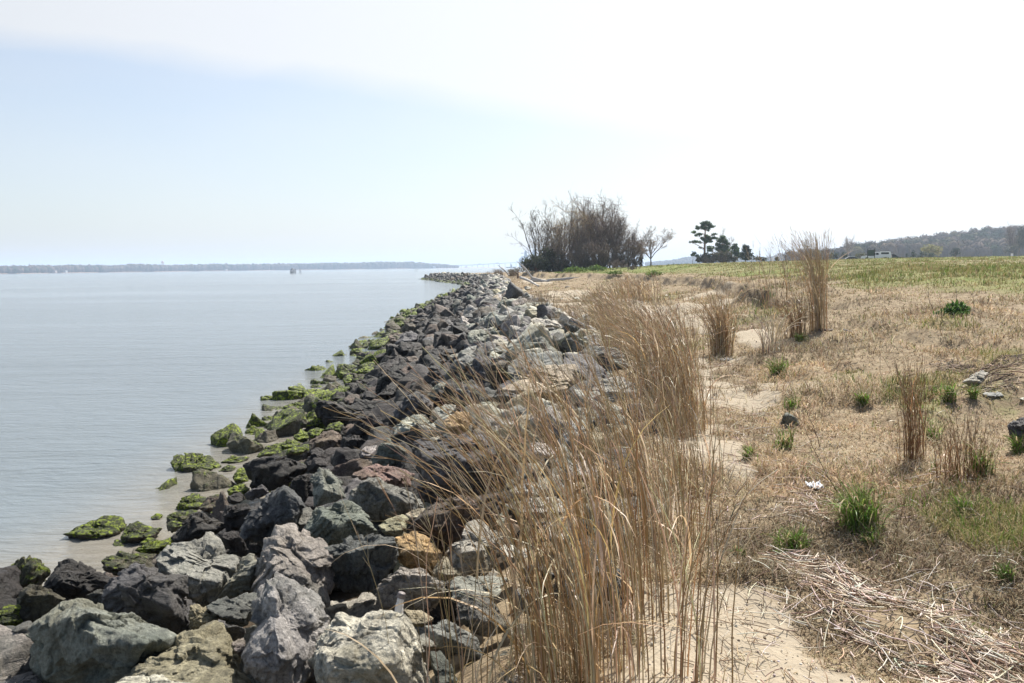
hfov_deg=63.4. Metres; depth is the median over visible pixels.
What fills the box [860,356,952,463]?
tall grass clump
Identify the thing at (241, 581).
riprap rock
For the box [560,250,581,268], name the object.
bare brush
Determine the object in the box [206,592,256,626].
riprap rock
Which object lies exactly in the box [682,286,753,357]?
tall grass clump
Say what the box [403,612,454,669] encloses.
riprap rock
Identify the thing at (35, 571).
riprap rock
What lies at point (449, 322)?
riprap rock
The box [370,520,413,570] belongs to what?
riprap rock
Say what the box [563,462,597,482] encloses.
riprap rock
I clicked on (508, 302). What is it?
riprap rock
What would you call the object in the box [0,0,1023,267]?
sky
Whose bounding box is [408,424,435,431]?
riprap rock
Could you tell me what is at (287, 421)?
riprap rock
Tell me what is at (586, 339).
riprap rock
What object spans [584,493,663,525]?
riprap rock
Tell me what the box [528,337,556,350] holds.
riprap rock
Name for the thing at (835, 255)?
evergreen bush
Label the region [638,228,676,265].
bare tree
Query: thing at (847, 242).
bare tree
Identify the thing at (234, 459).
riprap rock
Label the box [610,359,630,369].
riprap rock
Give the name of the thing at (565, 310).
tall grass clump
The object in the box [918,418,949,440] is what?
green grass tuft
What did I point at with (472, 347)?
riprap rock
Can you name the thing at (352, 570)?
riprap rock
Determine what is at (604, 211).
bare tree
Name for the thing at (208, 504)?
riprap rock
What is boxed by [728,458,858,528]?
reed fragments
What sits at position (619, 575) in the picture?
riprap rock
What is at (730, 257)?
undergrowth shrub
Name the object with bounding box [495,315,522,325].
riprap rock
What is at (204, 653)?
riprap rock
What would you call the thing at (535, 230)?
bare tree
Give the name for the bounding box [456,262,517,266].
river bridge
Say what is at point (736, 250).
pine tree
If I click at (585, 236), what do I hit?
bare tree
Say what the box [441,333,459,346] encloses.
riprap rock
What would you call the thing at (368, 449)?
riprap rock
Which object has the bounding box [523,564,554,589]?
riprap rock
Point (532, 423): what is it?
riprap rock
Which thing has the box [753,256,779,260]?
undergrowth shrub
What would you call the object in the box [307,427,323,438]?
riprap rock
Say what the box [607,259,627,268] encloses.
bare brush
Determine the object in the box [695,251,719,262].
undergrowth shrub
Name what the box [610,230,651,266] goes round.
bare tree
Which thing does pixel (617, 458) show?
riprap rock
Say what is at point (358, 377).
riprap rock
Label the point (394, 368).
riprap rock
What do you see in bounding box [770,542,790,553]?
green grass tuft
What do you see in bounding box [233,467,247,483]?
riprap rock
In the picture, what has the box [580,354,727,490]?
tall grass clump
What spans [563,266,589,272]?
green shrub
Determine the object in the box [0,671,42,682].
riprap rock
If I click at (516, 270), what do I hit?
evergreen shrub
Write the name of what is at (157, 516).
riprap rock
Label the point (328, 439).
riprap rock
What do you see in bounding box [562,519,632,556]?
riprap rock
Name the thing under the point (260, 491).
riprap rock
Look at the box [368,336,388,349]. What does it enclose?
riprap rock
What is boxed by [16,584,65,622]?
riprap rock
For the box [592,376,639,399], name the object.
riprap rock
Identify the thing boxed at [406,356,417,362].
riprap rock
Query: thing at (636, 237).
bare tree
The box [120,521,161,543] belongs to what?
riprap rock
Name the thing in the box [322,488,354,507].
riprap rock
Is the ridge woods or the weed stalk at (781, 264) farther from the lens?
the ridge woods
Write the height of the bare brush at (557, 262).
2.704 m
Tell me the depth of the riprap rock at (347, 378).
21.00 m
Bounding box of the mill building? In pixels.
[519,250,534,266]
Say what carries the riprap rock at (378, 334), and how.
in the river water
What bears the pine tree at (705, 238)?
on the ground at (789, 642)
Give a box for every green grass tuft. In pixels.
[727,544,746,559]
[736,444,756,459]
[757,422,798,450]
[758,354,796,376]
[760,518,814,553]
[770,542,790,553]
[781,392,802,410]
[793,331,807,341]
[807,473,916,536]
[848,389,871,406]
[854,520,892,547]
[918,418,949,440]
[926,380,964,403]
[946,492,978,513]
[958,440,1013,477]
[961,381,982,399]
[985,561,1019,583]
[1003,430,1023,454]
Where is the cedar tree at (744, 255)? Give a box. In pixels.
[739,244,754,261]
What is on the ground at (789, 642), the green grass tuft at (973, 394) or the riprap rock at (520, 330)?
the green grass tuft at (973, 394)
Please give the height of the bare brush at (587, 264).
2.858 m
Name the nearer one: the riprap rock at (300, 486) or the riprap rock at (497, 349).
the riprap rock at (300, 486)
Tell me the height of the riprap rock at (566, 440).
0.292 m
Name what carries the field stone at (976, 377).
on the ground at (789, 642)
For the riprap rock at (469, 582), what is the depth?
3.94 m
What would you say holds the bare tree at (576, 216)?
on the ground at (789, 642)
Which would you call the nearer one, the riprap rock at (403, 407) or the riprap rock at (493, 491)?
the riprap rock at (493, 491)
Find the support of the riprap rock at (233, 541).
on the distant riprap
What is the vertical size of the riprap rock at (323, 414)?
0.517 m
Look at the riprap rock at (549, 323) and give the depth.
21.66 m
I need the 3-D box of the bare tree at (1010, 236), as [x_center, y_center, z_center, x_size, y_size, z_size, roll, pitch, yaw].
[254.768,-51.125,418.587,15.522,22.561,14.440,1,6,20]
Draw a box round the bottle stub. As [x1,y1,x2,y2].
[395,591,405,612]
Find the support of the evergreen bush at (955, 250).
on the ground at (789, 642)
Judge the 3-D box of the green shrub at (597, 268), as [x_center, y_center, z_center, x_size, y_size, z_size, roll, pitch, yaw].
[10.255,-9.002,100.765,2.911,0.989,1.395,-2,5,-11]
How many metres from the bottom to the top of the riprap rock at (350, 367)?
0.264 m
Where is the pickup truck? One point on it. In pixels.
(882, 254)
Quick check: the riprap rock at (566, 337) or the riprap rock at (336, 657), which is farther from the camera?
the riprap rock at (566, 337)
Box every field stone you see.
[780,412,799,425]
[963,370,988,385]
[983,391,1003,397]
[1007,417,1023,447]
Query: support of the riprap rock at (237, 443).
on the ground at (789, 642)
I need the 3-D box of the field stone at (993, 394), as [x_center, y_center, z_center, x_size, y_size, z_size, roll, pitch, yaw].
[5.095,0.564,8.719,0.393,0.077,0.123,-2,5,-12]
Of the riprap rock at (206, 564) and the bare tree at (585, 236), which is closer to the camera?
the riprap rock at (206, 564)
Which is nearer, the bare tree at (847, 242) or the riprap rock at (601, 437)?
the riprap rock at (601, 437)
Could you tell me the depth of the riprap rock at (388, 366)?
21.32 m
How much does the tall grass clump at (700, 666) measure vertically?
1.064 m
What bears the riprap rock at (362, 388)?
on the distant riprap
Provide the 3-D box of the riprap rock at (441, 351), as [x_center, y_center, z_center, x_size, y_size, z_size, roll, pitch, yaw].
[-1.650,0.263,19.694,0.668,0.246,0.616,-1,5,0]
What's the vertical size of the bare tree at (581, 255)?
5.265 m
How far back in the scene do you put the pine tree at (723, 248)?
192.73 m
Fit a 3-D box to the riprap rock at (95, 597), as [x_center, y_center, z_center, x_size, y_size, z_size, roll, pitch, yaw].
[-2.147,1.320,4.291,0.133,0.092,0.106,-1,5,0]
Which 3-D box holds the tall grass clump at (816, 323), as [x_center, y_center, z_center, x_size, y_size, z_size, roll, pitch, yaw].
[5.775,-1.165,15.791,1.439,2.059,1.563,-5,7,-41]
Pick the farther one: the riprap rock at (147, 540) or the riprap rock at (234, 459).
the riprap rock at (234, 459)
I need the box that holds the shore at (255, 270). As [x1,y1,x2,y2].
[6,267,505,273]
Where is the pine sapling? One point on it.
(694, 253)
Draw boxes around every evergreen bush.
[829,252,848,258]
[923,252,935,256]
[949,247,960,256]
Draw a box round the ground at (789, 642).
[243,256,1023,682]
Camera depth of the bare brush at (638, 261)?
117.01 m
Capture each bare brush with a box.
[548,255,569,271]
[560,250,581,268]
[578,256,600,268]
[593,251,616,267]
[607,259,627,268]
[609,254,631,267]
[625,256,641,266]
[701,254,716,262]
[716,254,726,262]
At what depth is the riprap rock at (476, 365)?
13.16 m
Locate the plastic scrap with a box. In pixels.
[805,480,823,488]
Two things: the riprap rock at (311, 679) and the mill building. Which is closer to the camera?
the riprap rock at (311, 679)
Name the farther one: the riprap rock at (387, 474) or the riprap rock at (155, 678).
the riprap rock at (387, 474)
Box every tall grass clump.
[324,284,724,682]
[327,450,564,682]
[402,299,748,630]
[515,286,565,307]
[533,362,723,559]
[551,301,585,322]
[556,279,646,333]
[563,285,656,360]
[577,288,740,438]
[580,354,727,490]
[592,293,712,390]
[601,271,664,303]
[614,421,777,682]
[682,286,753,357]
[746,226,821,309]
[753,286,814,338]
[779,228,853,331]
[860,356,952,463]
[923,409,1000,484]
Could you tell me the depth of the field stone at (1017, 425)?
6.60 m
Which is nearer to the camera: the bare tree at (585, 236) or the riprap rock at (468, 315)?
the riprap rock at (468, 315)
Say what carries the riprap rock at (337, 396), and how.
on the distant riprap
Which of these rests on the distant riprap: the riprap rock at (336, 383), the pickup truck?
the riprap rock at (336, 383)
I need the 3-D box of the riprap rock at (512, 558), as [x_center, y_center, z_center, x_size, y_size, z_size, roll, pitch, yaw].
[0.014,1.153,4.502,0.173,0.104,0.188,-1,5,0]
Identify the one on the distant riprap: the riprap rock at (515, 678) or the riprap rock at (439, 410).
the riprap rock at (439, 410)
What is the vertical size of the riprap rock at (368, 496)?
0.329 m
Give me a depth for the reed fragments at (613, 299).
33.88 m
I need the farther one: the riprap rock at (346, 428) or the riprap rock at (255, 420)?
the riprap rock at (255, 420)
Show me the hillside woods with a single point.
(984, 241)
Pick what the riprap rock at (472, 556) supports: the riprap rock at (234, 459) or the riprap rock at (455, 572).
the riprap rock at (455, 572)
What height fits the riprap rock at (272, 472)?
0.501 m
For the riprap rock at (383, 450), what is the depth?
7.60 m
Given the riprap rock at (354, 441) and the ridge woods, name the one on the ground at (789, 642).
the ridge woods
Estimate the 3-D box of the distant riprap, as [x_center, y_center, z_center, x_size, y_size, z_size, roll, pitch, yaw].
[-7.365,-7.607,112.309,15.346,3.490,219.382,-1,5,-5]
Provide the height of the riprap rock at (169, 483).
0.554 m
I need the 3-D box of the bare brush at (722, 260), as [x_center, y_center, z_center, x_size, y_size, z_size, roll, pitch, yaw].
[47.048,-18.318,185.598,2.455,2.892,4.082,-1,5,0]
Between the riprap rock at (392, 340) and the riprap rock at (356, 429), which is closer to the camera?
the riprap rock at (356, 429)
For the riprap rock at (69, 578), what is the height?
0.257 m
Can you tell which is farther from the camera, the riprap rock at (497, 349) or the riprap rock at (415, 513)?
the riprap rock at (497, 349)
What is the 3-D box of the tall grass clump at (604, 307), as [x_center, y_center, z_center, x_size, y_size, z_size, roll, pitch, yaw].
[1.733,-0.252,14.308,1.707,1.464,2.147,-1,5,0]
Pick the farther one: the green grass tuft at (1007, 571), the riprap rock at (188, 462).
the riprap rock at (188, 462)
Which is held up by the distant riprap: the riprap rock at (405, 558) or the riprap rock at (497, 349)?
the riprap rock at (497, 349)
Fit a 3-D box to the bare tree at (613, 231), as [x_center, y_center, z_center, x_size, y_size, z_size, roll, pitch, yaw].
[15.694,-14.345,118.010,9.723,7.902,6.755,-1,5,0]
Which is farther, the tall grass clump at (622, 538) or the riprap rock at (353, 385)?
the riprap rock at (353, 385)
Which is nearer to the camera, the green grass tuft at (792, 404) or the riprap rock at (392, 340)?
the green grass tuft at (792, 404)
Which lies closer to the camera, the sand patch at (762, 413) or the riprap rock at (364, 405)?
the sand patch at (762, 413)
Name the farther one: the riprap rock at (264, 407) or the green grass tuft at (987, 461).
the riprap rock at (264, 407)
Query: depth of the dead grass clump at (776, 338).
13.18 m
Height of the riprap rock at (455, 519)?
0.391 m
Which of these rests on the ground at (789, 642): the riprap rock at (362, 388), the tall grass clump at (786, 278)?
the tall grass clump at (786, 278)
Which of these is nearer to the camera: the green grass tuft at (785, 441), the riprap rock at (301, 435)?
the green grass tuft at (785, 441)
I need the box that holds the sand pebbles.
[615,300,1009,682]
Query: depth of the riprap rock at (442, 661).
3.14 m
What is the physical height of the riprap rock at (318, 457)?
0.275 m
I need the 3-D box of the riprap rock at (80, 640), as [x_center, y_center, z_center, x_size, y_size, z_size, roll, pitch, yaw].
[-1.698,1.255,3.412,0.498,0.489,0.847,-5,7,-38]
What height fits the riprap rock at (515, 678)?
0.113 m
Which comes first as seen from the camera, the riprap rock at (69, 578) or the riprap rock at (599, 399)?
the riprap rock at (69, 578)
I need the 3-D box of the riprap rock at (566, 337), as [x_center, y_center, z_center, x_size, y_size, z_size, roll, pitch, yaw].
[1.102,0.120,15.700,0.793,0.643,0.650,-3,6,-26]
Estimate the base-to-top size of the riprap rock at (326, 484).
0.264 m
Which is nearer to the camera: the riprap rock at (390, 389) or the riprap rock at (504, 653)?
the riprap rock at (504, 653)
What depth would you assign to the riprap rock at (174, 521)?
9.14 m
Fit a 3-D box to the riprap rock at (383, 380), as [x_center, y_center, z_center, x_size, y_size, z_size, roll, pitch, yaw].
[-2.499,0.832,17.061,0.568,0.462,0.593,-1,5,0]
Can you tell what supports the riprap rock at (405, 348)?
on the distant riprap
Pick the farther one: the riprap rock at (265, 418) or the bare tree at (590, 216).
the bare tree at (590, 216)
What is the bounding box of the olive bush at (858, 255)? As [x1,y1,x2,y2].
[855,252,866,257]
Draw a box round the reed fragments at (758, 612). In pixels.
[537,436,1023,682]
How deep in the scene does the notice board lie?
139.95 m
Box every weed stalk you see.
[774,229,784,294]
[784,405,836,490]
[804,408,819,446]
[879,353,888,395]
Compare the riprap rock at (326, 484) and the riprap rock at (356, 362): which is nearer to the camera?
the riprap rock at (326, 484)
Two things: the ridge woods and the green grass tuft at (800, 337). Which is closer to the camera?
the green grass tuft at (800, 337)
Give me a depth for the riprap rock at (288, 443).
13.26 m
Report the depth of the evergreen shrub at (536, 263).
115.58 m
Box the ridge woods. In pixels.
[644,247,835,265]
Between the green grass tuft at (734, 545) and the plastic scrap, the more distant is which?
the plastic scrap
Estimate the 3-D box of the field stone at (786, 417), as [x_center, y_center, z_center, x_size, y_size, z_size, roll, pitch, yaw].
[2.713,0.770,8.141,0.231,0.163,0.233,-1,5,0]
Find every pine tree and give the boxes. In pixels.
[689,220,717,252]
[706,235,730,252]
[730,243,741,261]
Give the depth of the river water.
24.97 m
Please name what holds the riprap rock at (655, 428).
on the ground at (789, 642)
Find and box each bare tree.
[508,206,567,271]
[530,198,573,259]
[533,233,570,271]
[541,211,592,259]
[548,194,606,266]
[555,214,610,266]
[561,235,598,267]
[566,191,622,264]
[571,196,630,266]
[582,236,630,267]
[591,215,652,267]
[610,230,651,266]
[620,217,658,256]
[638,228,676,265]
[799,239,812,257]
[842,234,854,256]
[1003,220,1023,250]
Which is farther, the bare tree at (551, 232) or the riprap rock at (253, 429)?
the bare tree at (551, 232)
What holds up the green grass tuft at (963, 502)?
on the ground at (789, 642)
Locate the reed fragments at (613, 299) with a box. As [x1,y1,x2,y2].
[533,290,753,329]
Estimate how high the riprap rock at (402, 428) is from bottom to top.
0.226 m
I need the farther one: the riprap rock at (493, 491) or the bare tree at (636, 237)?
the bare tree at (636, 237)
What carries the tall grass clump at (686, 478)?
on the ground at (789, 642)
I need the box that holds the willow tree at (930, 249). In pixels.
[920,244,942,255]
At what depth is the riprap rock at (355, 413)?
13.51 m
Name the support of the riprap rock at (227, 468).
in the river water
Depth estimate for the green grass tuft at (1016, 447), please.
6.52 m
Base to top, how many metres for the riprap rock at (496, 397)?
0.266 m
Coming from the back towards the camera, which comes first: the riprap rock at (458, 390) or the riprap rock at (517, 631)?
the riprap rock at (458, 390)
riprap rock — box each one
[0,604,22,626]
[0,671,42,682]
[6,621,34,634]
[11,555,50,596]
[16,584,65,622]
[26,598,176,682]
[43,558,110,600]
[63,515,126,539]
[86,589,102,603]
[101,551,155,575]
[101,563,189,634]
[115,674,188,682]
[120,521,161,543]
[123,620,250,682]
[135,537,171,553]
[140,537,158,545]
[151,513,162,519]
[156,477,177,490]
[156,531,239,606]
[166,509,196,532]
[170,453,221,472]
[171,511,225,542]
[176,493,205,510]
[186,599,237,630]
[188,604,218,629]
[190,468,235,491]
[199,494,227,512]
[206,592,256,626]
[210,423,242,446]
[216,553,256,599]
[218,531,247,556]
[219,465,235,471]
[221,455,248,462]
[222,503,251,531]
[224,624,245,640]
[225,549,258,568]
[226,432,264,453]
[227,483,249,495]
[227,492,244,504]
[232,638,245,655]
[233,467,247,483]
[239,485,305,547]
[239,628,261,682]
[240,571,330,682]
[243,454,307,490]
[243,484,268,500]
[245,425,258,433]
[246,413,265,427]
[251,523,335,607]
[257,443,284,457]
[261,404,276,410]
[261,416,271,420]
[267,407,309,436]
[279,438,299,448]
[283,402,303,408]
[285,444,308,454]
[289,474,311,502]
[293,429,308,442]
[295,507,312,528]
[304,418,317,427]
[304,500,380,545]
[306,447,340,471]
[306,669,316,682]
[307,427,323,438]
[308,430,341,449]
[308,609,432,682]
[310,467,345,506]
[315,399,349,426]
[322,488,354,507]
[324,533,398,595]
[324,592,385,622]
[325,421,343,432]
[331,391,344,401]
[332,381,340,386]
[337,364,356,371]
[342,424,353,433]
[343,374,352,384]
[343,394,361,404]
[343,435,365,448]
[347,400,390,412]
[348,477,423,521]
[349,383,356,389]
[350,410,367,422]
[350,413,383,434]
[351,464,414,487]
[352,359,360,365]
[352,374,364,382]
[355,366,373,373]
[357,384,373,392]
[360,378,377,383]
[360,445,376,459]
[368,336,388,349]
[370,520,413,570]
[371,438,406,465]
[374,331,384,336]
[375,371,403,392]
[375,381,398,397]
[375,567,445,611]
[378,514,408,536]
[383,362,393,370]
[388,334,399,343]
[388,365,403,371]
[388,568,456,624]
[392,414,431,435]
[393,391,431,420]
[394,355,404,361]
[395,331,417,344]
[395,531,441,575]
[399,343,422,352]
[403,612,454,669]
[404,610,432,626]
[405,508,424,521]
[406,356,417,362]
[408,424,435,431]
[408,494,507,554]
[413,433,518,503]
[425,619,482,658]
[427,382,445,401]
[430,651,456,682]
[431,348,456,356]
[431,404,455,419]
[432,556,460,580]
[433,331,453,348]
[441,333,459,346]
[443,411,470,434]
[444,353,474,380]
[446,319,453,325]
[446,519,502,576]
[450,575,507,603]
[452,299,460,313]
[455,384,481,403]
[455,589,510,636]
[460,316,468,322]
[464,309,477,318]
[465,345,476,349]
[465,356,489,384]
[467,329,489,343]
[484,346,506,353]
[485,361,507,389]
[485,569,496,575]
[490,483,507,492]
[491,390,517,403]
[491,648,513,657]
[494,315,521,334]
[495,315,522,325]
[497,299,512,308]
[499,544,529,562]
[499,665,525,682]
[501,322,553,355]
[503,364,579,400]
[505,342,545,361]
[506,497,567,518]
[507,463,548,490]
[508,482,544,498]
[508,624,528,639]
[510,326,526,339]
[512,588,541,615]
[519,348,542,352]
[519,475,567,500]
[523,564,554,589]
[527,406,561,437]
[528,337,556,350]
[529,442,561,458]
[530,317,562,327]
[543,517,571,544]
[546,420,565,442]
[549,444,571,484]
[553,332,583,352]
[553,332,587,348]
[555,534,625,609]
[558,421,588,449]
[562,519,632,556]
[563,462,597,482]
[581,333,601,344]
[582,476,636,502]
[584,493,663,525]
[589,423,634,458]
[591,394,603,403]
[591,416,618,431]
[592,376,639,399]
[597,448,650,472]
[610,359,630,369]
[614,414,632,424]
[619,404,645,420]
[652,421,659,434]
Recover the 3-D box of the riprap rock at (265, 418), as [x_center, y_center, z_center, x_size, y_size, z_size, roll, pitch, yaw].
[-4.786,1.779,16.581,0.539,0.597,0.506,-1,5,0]
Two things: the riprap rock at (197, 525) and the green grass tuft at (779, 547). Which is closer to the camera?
the green grass tuft at (779, 547)
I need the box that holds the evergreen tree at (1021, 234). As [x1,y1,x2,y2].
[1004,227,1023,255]
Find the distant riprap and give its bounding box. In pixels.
[0,272,628,681]
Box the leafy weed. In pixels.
[933,299,970,315]
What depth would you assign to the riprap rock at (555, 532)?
4.78 m
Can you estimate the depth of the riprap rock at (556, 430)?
7.94 m
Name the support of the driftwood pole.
on the ground at (789, 642)
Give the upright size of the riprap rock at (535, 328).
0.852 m
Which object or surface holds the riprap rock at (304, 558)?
on the ground at (789, 642)
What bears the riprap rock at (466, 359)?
on the distant riprap
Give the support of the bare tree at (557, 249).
on the ground at (789, 642)
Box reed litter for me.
[706,537,1023,682]
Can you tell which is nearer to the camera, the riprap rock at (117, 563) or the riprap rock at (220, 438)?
the riprap rock at (117, 563)
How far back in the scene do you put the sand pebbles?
3.42 m
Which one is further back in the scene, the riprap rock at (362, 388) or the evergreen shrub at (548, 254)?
the evergreen shrub at (548, 254)
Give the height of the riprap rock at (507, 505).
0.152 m
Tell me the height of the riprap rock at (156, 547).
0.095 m
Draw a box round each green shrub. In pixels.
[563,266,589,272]
[586,264,606,270]
[606,269,622,273]
[645,270,663,275]
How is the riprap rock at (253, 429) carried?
in the river water
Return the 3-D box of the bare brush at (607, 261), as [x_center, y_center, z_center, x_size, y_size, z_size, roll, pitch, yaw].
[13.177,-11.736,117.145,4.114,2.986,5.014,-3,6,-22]
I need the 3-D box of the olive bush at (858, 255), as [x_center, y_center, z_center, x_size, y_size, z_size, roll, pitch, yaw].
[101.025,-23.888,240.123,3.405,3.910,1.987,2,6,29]
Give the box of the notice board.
[867,249,874,257]
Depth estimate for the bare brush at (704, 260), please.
185.82 m
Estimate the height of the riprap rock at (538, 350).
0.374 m
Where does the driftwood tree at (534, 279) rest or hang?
on the ground at (789, 642)
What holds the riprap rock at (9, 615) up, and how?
on the distant riprap
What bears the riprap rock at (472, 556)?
on the riprap rock at (435, 614)
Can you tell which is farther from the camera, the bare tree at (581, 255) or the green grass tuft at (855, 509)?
the bare tree at (581, 255)
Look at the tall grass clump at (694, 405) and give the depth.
8.09 m
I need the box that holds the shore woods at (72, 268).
[0,260,458,273]
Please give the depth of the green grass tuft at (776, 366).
11.38 m
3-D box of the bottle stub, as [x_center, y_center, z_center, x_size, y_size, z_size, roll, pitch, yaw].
[-0.488,1.152,3.601,0.055,0.132,0.043,-1,5,0]
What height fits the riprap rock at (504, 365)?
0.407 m
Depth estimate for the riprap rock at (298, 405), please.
17.92 m
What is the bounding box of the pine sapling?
[690,251,698,262]
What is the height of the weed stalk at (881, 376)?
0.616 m
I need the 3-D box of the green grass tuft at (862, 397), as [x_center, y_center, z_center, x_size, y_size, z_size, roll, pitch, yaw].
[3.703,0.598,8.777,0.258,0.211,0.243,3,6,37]
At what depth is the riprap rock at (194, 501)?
10.49 m
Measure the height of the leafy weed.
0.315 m
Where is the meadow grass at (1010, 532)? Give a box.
[497,255,1023,682]
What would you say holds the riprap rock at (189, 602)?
on the ground at (789, 642)
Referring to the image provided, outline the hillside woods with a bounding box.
[783,225,1023,260]
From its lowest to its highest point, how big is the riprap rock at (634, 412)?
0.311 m
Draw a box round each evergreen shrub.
[507,267,528,277]
[520,253,553,271]
[540,246,570,271]
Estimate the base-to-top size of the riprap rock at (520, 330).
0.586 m
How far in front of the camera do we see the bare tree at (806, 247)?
299.69 m
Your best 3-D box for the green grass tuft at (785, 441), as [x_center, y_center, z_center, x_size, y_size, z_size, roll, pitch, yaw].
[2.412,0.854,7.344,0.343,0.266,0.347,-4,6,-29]
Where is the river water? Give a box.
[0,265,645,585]
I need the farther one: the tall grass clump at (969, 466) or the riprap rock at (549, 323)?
the riprap rock at (549, 323)
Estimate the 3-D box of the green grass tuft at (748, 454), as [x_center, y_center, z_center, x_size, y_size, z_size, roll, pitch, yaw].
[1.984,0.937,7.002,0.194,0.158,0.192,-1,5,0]
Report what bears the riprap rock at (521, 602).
on the ground at (789, 642)
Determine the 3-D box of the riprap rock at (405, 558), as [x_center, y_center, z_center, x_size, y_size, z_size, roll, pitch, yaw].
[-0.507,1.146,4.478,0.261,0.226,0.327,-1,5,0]
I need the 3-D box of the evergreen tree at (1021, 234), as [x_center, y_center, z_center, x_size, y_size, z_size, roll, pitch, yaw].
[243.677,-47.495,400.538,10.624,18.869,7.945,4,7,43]
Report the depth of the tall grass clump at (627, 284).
32.47 m
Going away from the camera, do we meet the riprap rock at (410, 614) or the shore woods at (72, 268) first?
the riprap rock at (410, 614)
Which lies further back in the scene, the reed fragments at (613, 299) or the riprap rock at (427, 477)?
the reed fragments at (613, 299)
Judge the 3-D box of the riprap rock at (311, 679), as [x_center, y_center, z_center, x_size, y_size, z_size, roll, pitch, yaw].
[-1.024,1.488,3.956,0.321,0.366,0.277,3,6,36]
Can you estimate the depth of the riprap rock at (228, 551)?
5.92 m
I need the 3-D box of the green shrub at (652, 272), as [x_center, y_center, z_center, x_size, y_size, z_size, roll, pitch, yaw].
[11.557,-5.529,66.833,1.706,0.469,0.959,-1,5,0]
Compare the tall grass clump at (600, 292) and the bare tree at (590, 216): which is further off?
the bare tree at (590, 216)
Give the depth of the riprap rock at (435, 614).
4.47 m
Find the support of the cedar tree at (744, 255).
on the ground at (789, 642)
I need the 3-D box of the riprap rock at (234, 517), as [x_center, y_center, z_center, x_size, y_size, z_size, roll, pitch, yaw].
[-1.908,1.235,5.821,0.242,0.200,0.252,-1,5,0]
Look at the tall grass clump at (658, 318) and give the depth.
10.62 m
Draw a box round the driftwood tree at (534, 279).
[518,262,578,281]
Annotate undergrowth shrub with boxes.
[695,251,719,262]
[716,250,737,262]
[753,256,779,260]
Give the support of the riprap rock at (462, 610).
on the ground at (789, 642)
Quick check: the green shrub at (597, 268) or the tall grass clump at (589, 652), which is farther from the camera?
the green shrub at (597, 268)
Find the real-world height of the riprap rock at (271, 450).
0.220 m
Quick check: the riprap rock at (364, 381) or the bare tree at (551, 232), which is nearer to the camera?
the riprap rock at (364, 381)
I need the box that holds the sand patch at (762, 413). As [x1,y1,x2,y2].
[493,350,1022,682]
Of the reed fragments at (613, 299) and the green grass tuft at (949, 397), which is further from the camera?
the reed fragments at (613, 299)
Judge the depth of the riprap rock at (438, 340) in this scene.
22.18 m
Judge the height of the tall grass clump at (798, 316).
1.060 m
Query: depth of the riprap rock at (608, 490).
5.27 m
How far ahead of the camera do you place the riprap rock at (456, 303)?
37.58 m
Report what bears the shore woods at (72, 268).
on the shore at (255, 270)
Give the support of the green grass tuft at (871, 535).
on the ground at (789, 642)
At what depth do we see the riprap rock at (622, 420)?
8.30 m
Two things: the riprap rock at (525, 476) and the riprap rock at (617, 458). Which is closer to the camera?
the riprap rock at (617, 458)
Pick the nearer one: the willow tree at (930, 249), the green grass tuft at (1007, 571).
the green grass tuft at (1007, 571)
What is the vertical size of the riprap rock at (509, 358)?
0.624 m
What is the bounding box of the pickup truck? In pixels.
[860,251,891,258]
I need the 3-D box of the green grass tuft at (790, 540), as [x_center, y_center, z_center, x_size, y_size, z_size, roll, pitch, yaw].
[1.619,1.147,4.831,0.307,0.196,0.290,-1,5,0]
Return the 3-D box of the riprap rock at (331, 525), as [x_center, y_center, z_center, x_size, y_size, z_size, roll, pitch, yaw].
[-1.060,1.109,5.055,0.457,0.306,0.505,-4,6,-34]
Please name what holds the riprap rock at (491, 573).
on the ground at (789, 642)
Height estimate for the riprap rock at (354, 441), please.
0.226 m
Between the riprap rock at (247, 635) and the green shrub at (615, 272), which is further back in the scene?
the green shrub at (615, 272)
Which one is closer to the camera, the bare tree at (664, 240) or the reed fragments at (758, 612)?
the reed fragments at (758, 612)
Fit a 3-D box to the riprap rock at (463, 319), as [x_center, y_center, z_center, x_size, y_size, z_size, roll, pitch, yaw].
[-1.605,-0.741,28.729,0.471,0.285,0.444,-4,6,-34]
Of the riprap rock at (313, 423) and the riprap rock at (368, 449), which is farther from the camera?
the riprap rock at (313, 423)
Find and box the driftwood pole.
[519,276,539,286]
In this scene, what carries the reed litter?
on the ground at (789, 642)
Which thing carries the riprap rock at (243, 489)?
on the river water
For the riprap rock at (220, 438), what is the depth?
14.26 m
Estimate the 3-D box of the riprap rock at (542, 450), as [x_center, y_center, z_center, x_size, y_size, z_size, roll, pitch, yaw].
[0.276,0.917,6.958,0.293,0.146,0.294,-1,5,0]
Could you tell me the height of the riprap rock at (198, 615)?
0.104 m
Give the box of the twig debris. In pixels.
[905,354,1023,403]
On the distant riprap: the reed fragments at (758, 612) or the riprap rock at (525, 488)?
the riprap rock at (525, 488)
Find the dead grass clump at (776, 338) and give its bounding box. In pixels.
[741,303,808,354]
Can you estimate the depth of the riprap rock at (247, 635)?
3.85 m
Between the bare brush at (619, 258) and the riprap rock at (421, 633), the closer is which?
the riprap rock at (421, 633)
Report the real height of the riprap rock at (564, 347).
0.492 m
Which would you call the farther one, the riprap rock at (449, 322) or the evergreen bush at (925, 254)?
the evergreen bush at (925, 254)
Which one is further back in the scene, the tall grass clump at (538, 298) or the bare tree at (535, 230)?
the bare tree at (535, 230)

